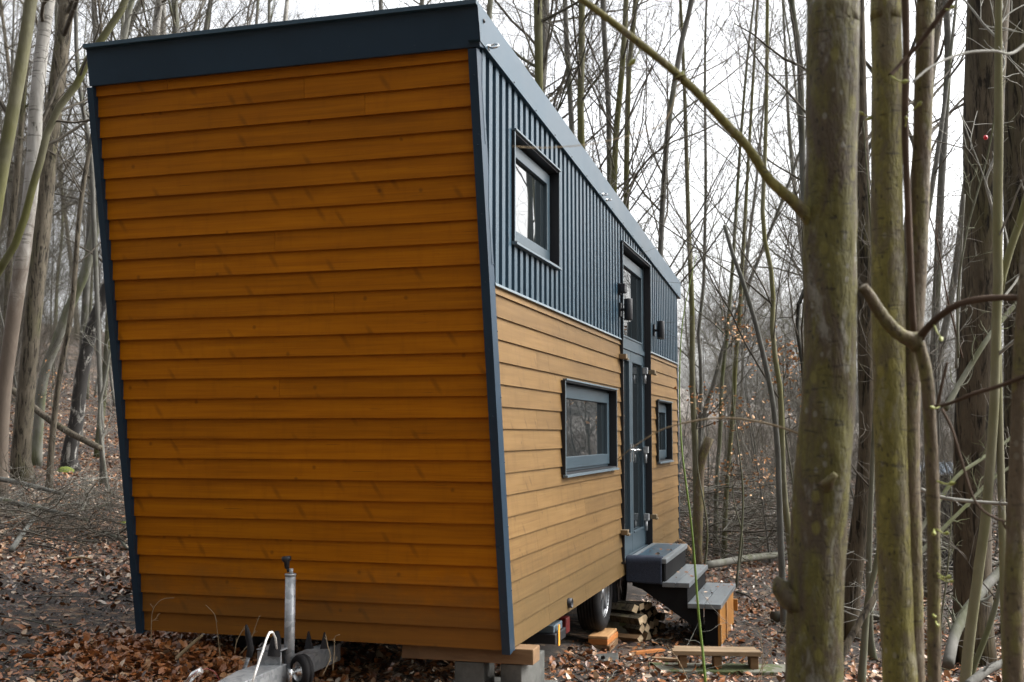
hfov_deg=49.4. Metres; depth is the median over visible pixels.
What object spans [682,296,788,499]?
sapling
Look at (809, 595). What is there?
foreground tree
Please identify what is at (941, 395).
sapling
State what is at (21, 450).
oak tree
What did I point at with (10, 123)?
leaning tree
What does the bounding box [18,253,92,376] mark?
sapling
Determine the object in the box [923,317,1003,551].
sapling
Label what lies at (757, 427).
sapling
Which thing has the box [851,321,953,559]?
sapling
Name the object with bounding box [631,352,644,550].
door leaf
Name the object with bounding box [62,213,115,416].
sapling
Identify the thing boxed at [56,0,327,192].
background tree
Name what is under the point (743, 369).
sapling
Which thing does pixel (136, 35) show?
background tree
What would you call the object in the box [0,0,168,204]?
background tree
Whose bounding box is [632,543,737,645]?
wooden steps
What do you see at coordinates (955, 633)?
fallen branch
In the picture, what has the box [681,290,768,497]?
sapling
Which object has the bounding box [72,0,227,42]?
birch tree
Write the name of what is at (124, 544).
fallen branch
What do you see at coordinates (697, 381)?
sapling
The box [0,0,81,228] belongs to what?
background tree
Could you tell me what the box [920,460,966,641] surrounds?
thin sapling
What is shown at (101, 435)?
thin tree
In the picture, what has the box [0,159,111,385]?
sapling
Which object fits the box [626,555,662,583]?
step
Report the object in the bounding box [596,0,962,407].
grey tree
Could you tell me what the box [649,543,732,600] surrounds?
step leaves
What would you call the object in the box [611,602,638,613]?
firewood log
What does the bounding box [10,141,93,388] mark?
sapling
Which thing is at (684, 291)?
background tree
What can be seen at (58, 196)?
sapling
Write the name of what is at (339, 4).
sky
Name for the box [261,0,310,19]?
background tree
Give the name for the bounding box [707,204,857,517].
sapling
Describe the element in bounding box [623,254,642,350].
transom window
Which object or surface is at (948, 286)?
background tree
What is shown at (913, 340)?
foreground tree
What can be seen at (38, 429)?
leaning tree
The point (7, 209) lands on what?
sapling
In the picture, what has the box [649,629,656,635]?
firewood log
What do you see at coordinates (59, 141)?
background tree
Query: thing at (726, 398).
sapling
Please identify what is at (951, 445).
sapling
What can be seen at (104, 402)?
thin tree
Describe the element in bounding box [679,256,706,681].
green shoot
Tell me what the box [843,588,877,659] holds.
leaning branch
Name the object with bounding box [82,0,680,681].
tiny house
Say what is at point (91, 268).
sapling
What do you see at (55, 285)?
sapling
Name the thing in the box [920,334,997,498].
sapling
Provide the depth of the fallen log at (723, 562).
15.90 m
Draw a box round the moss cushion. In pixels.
[56,466,73,471]
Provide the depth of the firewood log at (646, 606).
10.03 m
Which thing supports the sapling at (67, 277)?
on the ground
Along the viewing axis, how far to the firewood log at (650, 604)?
10.11 m
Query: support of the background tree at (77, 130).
on the ground
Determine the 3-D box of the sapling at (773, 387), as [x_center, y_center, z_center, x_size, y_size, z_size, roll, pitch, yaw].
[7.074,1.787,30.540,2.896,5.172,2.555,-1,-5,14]
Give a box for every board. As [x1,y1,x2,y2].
[522,627,565,644]
[630,648,664,654]
[646,656,677,661]
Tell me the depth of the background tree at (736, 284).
87.67 m
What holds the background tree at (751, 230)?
on the ground
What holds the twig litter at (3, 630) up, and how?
on the ground
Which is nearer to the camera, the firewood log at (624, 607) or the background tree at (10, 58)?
the firewood log at (624, 607)
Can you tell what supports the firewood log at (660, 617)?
on the firewood log
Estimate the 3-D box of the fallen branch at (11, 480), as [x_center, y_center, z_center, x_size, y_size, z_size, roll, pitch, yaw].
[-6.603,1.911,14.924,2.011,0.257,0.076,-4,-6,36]
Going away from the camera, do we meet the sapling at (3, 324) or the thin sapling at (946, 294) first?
the thin sapling at (946, 294)
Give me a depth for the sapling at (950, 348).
17.88 m
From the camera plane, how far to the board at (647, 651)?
9.14 m
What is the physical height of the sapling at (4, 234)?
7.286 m
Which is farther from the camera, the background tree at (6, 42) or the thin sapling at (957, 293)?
the background tree at (6, 42)
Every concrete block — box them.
[455,661,494,681]
[501,650,543,681]
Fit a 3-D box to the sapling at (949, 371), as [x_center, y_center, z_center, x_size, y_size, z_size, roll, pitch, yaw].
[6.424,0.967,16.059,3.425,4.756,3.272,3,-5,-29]
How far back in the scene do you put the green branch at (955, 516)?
5.32 m
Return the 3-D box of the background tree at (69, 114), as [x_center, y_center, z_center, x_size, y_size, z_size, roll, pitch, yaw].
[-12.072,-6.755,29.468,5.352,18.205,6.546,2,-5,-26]
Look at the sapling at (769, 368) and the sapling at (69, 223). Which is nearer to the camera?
the sapling at (769, 368)
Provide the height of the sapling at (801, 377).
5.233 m
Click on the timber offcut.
(552, 627)
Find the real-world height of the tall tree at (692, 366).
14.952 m
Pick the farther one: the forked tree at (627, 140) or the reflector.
the forked tree at (627, 140)
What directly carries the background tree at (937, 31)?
on the ground
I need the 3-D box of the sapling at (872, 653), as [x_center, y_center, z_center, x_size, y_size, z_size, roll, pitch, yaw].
[3.053,0.318,9.080,1.738,4.634,1.488,2,-5,-21]
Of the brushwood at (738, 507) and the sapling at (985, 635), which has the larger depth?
the brushwood at (738, 507)
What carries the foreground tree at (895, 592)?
on the ground
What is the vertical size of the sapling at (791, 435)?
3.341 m
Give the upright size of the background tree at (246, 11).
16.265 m
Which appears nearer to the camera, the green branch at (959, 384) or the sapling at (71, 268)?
the green branch at (959, 384)
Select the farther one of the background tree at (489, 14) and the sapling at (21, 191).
the sapling at (21, 191)
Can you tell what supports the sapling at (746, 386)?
on the ground
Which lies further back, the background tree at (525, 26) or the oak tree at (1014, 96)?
the background tree at (525, 26)
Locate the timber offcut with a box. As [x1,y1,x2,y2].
[537,620,561,632]
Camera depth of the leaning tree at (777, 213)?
18.96 m
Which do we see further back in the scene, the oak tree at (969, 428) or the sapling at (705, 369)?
the sapling at (705, 369)
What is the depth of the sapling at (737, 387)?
29.46 m
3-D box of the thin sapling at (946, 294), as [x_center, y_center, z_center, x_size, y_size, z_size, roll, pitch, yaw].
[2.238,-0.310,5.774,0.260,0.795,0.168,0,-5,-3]
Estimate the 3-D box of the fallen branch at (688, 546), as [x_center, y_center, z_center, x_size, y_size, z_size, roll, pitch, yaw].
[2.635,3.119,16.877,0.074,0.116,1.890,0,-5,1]
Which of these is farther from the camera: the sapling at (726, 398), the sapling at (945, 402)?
the sapling at (726, 398)
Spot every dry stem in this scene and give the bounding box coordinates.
[150,598,166,640]
[206,605,220,656]
[241,615,260,653]
[322,635,331,675]
[332,634,339,670]
[667,645,688,680]
[756,628,767,680]
[760,625,785,680]
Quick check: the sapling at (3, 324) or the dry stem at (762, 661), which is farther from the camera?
the sapling at (3, 324)
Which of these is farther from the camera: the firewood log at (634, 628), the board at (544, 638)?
the firewood log at (634, 628)
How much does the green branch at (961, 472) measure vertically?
0.834 m
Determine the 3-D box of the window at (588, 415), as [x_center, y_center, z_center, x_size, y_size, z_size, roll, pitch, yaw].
[0.590,0.680,8.649,0.127,0.688,1.891,-1,-5,16]
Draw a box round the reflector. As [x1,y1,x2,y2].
[558,624,559,645]
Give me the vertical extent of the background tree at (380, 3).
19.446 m
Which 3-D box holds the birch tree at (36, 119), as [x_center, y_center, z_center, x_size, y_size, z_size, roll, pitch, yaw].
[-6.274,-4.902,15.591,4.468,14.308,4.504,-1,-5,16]
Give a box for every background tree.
[0,0,36,243]
[0,0,51,180]
[0,0,76,222]
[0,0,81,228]
[0,0,81,293]
[0,0,82,396]
[0,0,100,325]
[0,0,135,419]
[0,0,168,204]
[0,0,281,220]
[0,1,88,219]
[3,0,91,250]
[6,1,186,206]
[7,4,84,340]
[20,0,193,277]
[29,0,115,398]
[46,3,92,334]
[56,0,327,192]
[58,1,188,196]
[62,0,168,277]
[69,0,272,240]
[81,0,330,126]
[166,0,239,31]
[171,0,294,27]
[189,0,350,28]
[231,0,332,22]
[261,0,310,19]
[343,0,519,28]
[358,0,390,10]
[401,0,707,152]
[415,0,676,167]
[494,0,576,68]
[664,196,711,437]
[666,0,849,513]
[672,0,806,485]
[707,0,870,353]
[717,193,795,435]
[718,85,805,474]
[772,0,965,527]
[930,233,955,362]
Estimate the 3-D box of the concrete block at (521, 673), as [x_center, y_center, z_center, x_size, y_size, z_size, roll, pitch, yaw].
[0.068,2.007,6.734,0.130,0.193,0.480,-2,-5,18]
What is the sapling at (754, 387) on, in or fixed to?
on the ground
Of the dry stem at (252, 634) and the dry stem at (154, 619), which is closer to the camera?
the dry stem at (252, 634)
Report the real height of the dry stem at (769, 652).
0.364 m
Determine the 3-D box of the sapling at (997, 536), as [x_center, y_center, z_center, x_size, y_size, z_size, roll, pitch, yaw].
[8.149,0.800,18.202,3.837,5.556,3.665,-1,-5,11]
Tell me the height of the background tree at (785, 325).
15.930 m
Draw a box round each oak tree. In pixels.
[10,0,85,481]
[952,0,1009,666]
[999,0,1023,632]
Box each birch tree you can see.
[0,0,232,496]
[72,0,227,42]
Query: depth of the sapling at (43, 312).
21.34 m
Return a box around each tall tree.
[478,0,732,315]
[482,0,722,318]
[526,0,779,355]
[542,0,762,223]
[585,0,806,558]
[596,0,870,506]
[624,0,932,555]
[924,0,950,597]
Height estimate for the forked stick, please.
0.145 m
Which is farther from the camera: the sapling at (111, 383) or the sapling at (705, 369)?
the sapling at (111, 383)
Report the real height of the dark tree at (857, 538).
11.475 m
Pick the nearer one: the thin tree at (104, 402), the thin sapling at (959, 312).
the thin sapling at (959, 312)
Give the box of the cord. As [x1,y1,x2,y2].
[251,631,277,681]
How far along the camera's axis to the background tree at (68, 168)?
47.30 m
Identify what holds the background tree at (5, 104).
on the ground
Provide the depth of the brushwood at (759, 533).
17.24 m
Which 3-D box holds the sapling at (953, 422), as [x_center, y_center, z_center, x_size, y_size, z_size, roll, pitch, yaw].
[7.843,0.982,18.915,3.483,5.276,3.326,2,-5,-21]
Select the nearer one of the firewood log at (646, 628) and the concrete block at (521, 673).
the concrete block at (521, 673)
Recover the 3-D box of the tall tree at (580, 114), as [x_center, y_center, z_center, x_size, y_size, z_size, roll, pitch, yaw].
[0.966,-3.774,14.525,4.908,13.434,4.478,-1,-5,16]
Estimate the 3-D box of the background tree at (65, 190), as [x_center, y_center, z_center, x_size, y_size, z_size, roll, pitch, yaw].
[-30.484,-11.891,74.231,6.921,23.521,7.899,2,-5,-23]
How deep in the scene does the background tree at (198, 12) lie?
37.07 m
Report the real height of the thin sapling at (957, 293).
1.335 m
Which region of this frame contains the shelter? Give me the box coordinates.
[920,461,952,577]
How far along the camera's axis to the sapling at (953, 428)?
13.46 m
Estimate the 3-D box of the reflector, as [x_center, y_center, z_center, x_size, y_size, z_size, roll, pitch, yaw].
[0.319,1.997,7.560,0.006,0.140,0.040,-1,-5,16]
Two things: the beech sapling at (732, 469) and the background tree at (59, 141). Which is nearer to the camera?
the beech sapling at (732, 469)
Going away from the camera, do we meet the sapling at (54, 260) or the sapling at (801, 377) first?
the sapling at (801, 377)
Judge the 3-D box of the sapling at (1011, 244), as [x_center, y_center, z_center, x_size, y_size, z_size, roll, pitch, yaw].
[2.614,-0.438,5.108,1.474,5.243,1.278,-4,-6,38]
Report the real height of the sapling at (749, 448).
5.363 m
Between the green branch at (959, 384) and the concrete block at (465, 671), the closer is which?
the green branch at (959, 384)
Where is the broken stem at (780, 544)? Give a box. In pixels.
[723,225,786,632]
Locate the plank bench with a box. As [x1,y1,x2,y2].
[672,646,760,668]
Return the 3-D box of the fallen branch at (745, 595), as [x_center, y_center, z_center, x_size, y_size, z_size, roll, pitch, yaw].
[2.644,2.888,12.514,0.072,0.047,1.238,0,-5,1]
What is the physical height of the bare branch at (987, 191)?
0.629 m
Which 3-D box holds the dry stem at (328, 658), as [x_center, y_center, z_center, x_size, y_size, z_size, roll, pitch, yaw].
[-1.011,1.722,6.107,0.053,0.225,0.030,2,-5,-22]
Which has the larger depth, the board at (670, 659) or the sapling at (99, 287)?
the sapling at (99, 287)
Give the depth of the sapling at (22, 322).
27.06 m
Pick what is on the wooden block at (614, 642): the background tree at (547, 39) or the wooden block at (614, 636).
the wooden block at (614, 636)
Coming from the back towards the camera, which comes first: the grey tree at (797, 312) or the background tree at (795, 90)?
the background tree at (795, 90)
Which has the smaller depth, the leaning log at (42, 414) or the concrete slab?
the concrete slab
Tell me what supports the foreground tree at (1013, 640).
on the ground
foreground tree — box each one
[512,0,859,681]
[858,0,1023,681]
[859,0,917,681]
[906,0,934,681]
[1001,221,1023,681]
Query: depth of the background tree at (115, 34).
35.10 m
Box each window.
[511,128,561,270]
[560,378,618,477]
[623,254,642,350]
[655,399,673,463]
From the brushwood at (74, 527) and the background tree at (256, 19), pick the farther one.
the background tree at (256, 19)
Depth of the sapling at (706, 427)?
18.73 m
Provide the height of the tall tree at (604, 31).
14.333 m
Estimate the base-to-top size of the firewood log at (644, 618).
0.081 m
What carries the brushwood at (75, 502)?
on the ground
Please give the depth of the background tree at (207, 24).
23.61 m
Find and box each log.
[12,387,102,450]
[606,618,628,633]
[610,612,643,624]
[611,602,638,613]
[611,611,646,623]
[617,600,643,609]
[618,633,642,641]
[622,623,644,633]
[623,600,651,607]
[629,632,649,639]
[633,601,649,610]
[641,610,651,617]
[643,623,649,632]
[647,617,657,624]
[647,621,653,628]
[648,608,657,614]
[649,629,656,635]
[655,614,664,620]
[703,551,786,568]
[770,609,879,622]
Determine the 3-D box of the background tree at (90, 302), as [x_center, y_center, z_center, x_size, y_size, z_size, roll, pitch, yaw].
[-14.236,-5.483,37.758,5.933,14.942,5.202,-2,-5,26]
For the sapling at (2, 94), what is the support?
on the ground
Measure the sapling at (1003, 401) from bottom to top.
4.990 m
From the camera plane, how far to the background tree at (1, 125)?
34.03 m
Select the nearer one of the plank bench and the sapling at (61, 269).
the plank bench
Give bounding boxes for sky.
[0,0,1003,422]
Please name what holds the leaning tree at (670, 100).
on the ground
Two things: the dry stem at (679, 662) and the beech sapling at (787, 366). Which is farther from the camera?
the beech sapling at (787, 366)
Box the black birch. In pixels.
[52,185,105,470]
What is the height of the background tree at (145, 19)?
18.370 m
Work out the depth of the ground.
9.64 m
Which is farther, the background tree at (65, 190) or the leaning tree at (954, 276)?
the background tree at (65, 190)
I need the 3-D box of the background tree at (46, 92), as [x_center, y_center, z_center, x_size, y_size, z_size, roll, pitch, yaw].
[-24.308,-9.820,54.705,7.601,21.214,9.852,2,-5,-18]
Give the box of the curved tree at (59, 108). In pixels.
[0,0,216,275]
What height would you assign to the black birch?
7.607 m
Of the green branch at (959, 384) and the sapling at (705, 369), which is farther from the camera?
the sapling at (705, 369)
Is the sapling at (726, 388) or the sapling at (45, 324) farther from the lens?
the sapling at (45, 324)
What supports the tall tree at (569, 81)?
on the ground
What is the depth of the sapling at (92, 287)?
22.13 m
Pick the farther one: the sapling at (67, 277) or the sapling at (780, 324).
the sapling at (67, 277)
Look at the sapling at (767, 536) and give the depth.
16.70 m
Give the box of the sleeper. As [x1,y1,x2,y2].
[648,662,784,675]
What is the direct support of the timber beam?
on the concrete block at (465, 671)
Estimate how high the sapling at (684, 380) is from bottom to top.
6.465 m
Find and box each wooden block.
[588,628,616,639]
[588,631,617,645]
[591,637,617,650]
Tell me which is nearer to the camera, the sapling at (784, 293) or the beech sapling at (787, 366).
the beech sapling at (787, 366)
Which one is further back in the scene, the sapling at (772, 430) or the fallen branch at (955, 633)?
the sapling at (772, 430)
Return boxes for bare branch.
[920,487,1006,513]
[984,157,993,214]
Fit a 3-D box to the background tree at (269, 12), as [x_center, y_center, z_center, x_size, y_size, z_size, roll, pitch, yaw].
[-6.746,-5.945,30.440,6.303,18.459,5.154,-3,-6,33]
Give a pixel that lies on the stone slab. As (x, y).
(614, 656)
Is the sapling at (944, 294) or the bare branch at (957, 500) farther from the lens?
the sapling at (944, 294)
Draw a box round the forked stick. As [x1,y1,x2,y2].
[175,634,202,658]
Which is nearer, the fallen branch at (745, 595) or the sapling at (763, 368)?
the fallen branch at (745, 595)
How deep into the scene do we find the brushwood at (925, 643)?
9.72 m
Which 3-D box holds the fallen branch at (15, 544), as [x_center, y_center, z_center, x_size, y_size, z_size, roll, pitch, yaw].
[-5.366,2.103,12.270,0.057,0.147,3.090,2,-5,-19]
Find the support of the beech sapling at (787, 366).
on the ground
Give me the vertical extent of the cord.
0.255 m
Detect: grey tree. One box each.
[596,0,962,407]
[654,0,964,376]
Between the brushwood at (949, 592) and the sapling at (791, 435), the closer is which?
the brushwood at (949, 592)
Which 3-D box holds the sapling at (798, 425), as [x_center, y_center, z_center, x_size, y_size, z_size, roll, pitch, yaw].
[4.463,1.071,15.420,2.980,4.344,3.120,-2,-5,21]
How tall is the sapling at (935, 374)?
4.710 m
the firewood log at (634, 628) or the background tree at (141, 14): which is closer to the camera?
the firewood log at (634, 628)
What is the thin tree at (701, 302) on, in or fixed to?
on the ground
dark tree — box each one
[720,0,1009,641]
[800,0,966,492]
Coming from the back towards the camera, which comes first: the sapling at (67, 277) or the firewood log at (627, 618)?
the sapling at (67, 277)
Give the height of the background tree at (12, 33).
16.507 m
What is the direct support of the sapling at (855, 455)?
on the ground
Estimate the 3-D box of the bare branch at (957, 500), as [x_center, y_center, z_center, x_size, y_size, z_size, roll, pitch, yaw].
[1.922,0.678,4.725,0.355,0.108,0.066,-1,-5,16]
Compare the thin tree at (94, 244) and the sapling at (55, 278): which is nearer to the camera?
the thin tree at (94, 244)
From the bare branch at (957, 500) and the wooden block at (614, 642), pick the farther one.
the wooden block at (614, 642)
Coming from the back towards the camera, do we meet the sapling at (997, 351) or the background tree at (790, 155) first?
the background tree at (790, 155)
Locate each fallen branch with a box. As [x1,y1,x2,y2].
[0,476,63,495]
[0,498,88,521]
[9,516,35,552]
[65,556,92,559]
[102,532,127,548]
[677,539,691,553]
[734,591,755,605]
[925,557,998,669]
[964,652,1001,681]
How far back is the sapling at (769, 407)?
28.23 m
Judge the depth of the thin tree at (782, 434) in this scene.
11.47 m
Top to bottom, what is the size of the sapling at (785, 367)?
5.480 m
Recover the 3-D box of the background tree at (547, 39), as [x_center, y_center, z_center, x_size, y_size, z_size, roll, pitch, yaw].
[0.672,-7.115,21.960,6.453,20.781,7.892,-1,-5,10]
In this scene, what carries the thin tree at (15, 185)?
on the ground
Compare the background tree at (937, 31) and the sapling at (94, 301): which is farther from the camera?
the sapling at (94, 301)
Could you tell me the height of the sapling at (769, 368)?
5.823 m
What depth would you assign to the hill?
179.59 m
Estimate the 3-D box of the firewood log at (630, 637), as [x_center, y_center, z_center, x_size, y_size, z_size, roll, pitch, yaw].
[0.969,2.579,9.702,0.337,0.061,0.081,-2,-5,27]
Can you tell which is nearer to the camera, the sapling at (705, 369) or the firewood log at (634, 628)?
the firewood log at (634, 628)
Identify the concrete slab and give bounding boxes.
[451,677,557,681]
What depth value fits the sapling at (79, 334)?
39.04 m
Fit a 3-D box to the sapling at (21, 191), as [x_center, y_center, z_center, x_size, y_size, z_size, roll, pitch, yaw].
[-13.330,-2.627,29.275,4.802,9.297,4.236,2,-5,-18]
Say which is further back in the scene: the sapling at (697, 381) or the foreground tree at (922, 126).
the sapling at (697, 381)
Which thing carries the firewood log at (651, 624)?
on the firewood log
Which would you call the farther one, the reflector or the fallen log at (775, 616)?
the fallen log at (775, 616)
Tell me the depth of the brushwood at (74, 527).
12.66 m
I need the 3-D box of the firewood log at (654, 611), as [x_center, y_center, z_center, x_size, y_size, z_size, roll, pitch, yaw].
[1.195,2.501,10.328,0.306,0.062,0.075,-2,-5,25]
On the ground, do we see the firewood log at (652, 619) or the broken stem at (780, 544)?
the broken stem at (780, 544)
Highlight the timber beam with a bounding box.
[402,644,539,664]
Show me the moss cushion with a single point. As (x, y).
(63, 469)
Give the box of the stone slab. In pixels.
[590,653,618,661]
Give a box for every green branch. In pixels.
[922,386,1010,530]
[922,453,1008,553]
[942,271,1017,410]
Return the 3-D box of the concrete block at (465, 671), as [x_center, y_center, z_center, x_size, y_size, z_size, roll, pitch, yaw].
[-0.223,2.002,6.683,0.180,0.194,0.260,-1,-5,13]
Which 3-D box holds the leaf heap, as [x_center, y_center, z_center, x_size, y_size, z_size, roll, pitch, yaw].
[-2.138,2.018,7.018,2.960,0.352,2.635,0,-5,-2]
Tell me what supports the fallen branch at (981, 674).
on the ground
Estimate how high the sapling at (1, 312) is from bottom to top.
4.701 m
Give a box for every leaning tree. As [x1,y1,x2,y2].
[0,0,54,224]
[1,0,231,465]
[518,0,806,276]
[647,0,910,539]
[923,13,965,586]
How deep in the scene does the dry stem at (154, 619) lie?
6.55 m
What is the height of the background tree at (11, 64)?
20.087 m
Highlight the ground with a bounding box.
[0,324,1001,681]
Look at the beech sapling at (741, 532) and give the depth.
13.88 m
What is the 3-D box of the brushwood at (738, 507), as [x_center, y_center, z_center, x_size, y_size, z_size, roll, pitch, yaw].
[3.794,2.742,19.784,6.880,4.160,9.939,-1,-5,16]
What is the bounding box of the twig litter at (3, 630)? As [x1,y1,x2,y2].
[0,434,1001,681]
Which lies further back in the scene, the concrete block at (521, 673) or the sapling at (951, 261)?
the sapling at (951, 261)
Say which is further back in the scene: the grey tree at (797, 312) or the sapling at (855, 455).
the sapling at (855, 455)
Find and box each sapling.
[0,19,86,371]
[0,78,88,364]
[0,85,109,438]
[0,128,111,413]
[0,139,101,406]
[0,159,104,383]
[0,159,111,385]
[0,161,110,408]
[0,183,18,293]
[0,192,46,347]
[0,205,42,413]
[0,207,95,431]
[0,248,76,411]
[2,216,81,374]
[4,174,84,348]
[4,258,74,373]
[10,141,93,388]
[17,156,117,432]
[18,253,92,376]
[36,351,77,442]
[40,267,102,374]
[44,198,102,350]
[45,206,83,372]
[51,132,104,313]
[52,127,101,343]
[53,154,105,394]
[56,128,115,406]
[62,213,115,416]
[73,227,111,366]
[674,381,769,564]
[677,263,793,531]
[677,276,738,464]
[677,287,795,493]
[678,269,792,542]
[678,273,759,491]
[678,340,756,527]
[679,285,849,562]
[679,307,788,498]
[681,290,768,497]
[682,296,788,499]
[684,263,855,499]
[685,324,763,503]
[689,276,795,473]
[692,436,713,564]
[702,284,781,471]
[706,209,951,530]
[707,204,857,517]
[707,441,788,581]
[709,361,797,516]
[713,263,800,498]
[715,294,757,587]
[715,299,796,495]
[724,327,948,538]
[725,235,856,469]
[726,306,801,499]
[727,96,905,458]
[729,138,1023,586]
[729,238,952,606]
[739,384,797,509]
[740,343,800,465]
[745,282,857,513]
[747,301,857,461]
[747,312,799,496]
[747,325,800,484]
[757,370,923,546]
[771,385,798,479]
[792,103,1001,660]
[849,259,1005,590]
[849,282,998,572]
[850,246,955,481]
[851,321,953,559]
[854,306,954,484]
[857,140,1009,681]
[874,248,1003,571]
[909,19,1023,658]
[920,219,1003,507]
[920,219,1003,583]
[920,310,1003,513]
[920,319,1003,550]
[920,330,996,500]
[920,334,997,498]
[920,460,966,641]
[921,331,1003,555]
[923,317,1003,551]
[928,178,1003,382]
[928,209,965,357]
[934,194,983,367]
[940,284,1016,674]
[942,110,1019,357]
[944,309,1003,511]
[959,0,1023,681]
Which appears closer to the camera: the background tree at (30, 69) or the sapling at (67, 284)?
the sapling at (67, 284)
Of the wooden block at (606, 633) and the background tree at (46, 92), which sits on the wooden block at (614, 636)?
the wooden block at (606, 633)
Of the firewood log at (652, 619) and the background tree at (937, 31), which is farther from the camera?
the background tree at (937, 31)
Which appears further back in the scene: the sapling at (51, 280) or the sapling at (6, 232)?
the sapling at (6, 232)
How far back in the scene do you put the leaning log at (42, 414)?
17.44 m
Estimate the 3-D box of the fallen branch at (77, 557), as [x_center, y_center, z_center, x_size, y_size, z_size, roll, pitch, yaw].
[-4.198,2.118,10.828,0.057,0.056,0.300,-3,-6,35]
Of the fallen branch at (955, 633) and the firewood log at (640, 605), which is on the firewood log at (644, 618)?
the firewood log at (640, 605)
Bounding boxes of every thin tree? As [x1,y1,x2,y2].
[0,0,110,346]
[0,0,201,484]
[1,0,169,488]
[62,0,207,457]
[69,304,116,488]
[79,0,143,435]
[553,0,868,546]
[582,0,1003,570]
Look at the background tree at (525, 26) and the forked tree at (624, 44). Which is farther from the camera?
the background tree at (525, 26)
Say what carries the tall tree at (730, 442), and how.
on the ground
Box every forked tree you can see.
[484,0,797,193]
[528,0,805,347]
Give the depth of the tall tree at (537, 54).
13.45 m
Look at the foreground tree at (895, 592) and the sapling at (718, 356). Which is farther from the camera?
the sapling at (718, 356)
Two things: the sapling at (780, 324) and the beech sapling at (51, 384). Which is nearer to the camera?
the beech sapling at (51, 384)
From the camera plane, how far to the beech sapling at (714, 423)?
12.96 m
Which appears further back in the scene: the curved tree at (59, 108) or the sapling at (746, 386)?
the sapling at (746, 386)
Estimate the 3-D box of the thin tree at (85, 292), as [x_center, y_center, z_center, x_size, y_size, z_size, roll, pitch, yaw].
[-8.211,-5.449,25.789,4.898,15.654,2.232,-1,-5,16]
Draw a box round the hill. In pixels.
[678,387,949,433]
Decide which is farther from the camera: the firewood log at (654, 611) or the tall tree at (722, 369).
the tall tree at (722, 369)
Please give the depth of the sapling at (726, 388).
25.84 m
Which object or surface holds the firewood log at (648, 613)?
on the log at (618, 626)
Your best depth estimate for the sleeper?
8.36 m
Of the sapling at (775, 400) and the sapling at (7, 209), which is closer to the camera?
the sapling at (7, 209)
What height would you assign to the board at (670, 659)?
0.025 m
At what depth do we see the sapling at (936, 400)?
12.70 m
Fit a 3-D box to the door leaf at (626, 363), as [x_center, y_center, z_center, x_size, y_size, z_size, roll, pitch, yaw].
[1.014,1.016,10.253,0.058,1.895,0.735,-1,-5,16]
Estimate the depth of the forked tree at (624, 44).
14.90 m
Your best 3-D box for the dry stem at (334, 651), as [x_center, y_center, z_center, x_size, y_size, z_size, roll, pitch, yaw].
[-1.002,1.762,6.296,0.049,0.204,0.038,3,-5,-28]
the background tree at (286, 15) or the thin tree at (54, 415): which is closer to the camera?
the thin tree at (54, 415)
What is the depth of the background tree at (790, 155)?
26.88 m
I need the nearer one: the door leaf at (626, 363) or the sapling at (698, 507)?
the door leaf at (626, 363)
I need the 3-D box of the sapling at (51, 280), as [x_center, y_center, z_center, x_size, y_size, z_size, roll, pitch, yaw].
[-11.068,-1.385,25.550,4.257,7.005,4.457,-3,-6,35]
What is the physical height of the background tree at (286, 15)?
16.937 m
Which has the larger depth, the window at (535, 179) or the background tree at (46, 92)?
the background tree at (46, 92)
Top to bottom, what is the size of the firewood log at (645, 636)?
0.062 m
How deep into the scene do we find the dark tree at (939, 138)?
11.10 m
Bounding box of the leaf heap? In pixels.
[0,615,406,681]
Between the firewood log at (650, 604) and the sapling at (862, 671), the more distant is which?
the firewood log at (650, 604)
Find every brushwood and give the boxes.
[0,416,125,531]
[0,428,127,555]
[676,424,875,577]
[679,379,875,568]
[702,391,1000,663]
[730,380,998,627]
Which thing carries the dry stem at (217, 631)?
on the ground
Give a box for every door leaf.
[623,349,631,554]
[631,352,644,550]
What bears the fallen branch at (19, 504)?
on the brushwood at (74, 527)
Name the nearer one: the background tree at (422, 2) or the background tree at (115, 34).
the background tree at (422, 2)
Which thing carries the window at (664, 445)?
in the tiny house
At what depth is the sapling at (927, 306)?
11.21 m
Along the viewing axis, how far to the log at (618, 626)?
9.84 m
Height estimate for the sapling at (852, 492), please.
4.268 m
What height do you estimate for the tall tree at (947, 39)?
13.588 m

